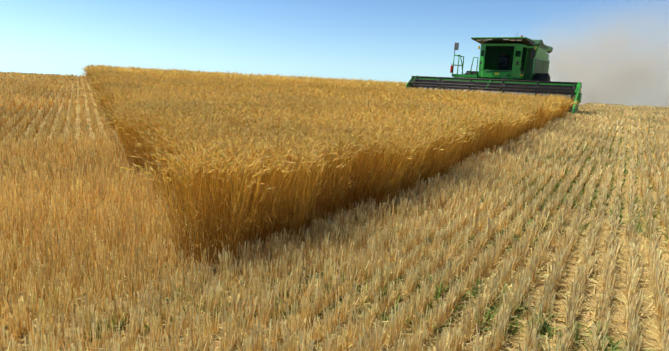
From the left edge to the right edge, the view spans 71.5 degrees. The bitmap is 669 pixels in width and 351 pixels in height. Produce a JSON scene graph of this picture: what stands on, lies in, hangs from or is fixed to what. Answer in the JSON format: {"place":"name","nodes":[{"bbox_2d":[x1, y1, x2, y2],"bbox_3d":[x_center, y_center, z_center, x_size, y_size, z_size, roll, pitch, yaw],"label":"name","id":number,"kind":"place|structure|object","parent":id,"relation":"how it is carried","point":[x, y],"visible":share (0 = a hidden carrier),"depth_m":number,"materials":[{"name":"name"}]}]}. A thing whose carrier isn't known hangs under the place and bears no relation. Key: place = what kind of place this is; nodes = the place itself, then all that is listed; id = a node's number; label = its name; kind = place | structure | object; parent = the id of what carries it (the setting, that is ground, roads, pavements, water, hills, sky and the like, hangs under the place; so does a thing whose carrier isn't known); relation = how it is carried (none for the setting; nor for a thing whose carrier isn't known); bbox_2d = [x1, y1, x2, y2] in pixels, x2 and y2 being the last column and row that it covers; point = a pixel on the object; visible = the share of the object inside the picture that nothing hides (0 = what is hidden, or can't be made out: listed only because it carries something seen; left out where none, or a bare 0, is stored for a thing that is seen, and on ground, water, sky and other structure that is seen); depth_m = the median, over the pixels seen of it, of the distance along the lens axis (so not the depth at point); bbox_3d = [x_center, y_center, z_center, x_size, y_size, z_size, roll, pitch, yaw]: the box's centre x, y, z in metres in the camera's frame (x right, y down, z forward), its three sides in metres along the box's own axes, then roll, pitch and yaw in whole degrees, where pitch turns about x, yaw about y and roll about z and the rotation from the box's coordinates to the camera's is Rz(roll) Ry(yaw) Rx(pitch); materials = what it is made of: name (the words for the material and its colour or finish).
{"place":"outdoors","nodes":[
{"label":"outdoors","id":0,"kind":"place"},
{"bbox_2d":[87,84,537,269],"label":"wheat field","id":1,"kind":"structure","parent":0,"point":[196,154],"depth_m":6.11,"materials":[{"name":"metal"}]},
{"bbox_2d":[81,63,583,136],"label":"wheat field","id":2,"kind":"structure","parent":0,"point":[548,108],"depth_m":21.06,"materials":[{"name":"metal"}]},
{"bbox_2d":[0,71,668,350],"bbox_3d":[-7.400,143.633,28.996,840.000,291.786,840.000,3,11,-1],"label":"ground","id":3,"kind":"structure","parent":0,"point":[581,318],"depth_m":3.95,"materials":[{"name":"plant"}]},
{"bbox_2d":[69,105,668,350],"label":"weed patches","id":4,"kind":"object","parent":3,"relation":"on","point":[547,328],"visible":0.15,"depth_m":3.70,"materials":[{"name":"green leaves"}]},
{"bbox_2d":[405,35,581,113],"bbox_3d":[11.586,-6.971,30.813,9.678,4.632,13.312,10,15,31],"label":"combine harvester","id":5,"kind":"object","parent":3,"relation":"on","point":[518,65],"visible":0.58,"depth_m":28.01,"materials":[{"name":"green painted steel"},{"name":"black rubber"},{"name":"glass"}]},
{"bbox_2d":[0,0,668,108],"label":"sky","id":6,"kind":"structure","parent":0,"point":[618,50],"materials":[{"name":"blue"}]}
]}

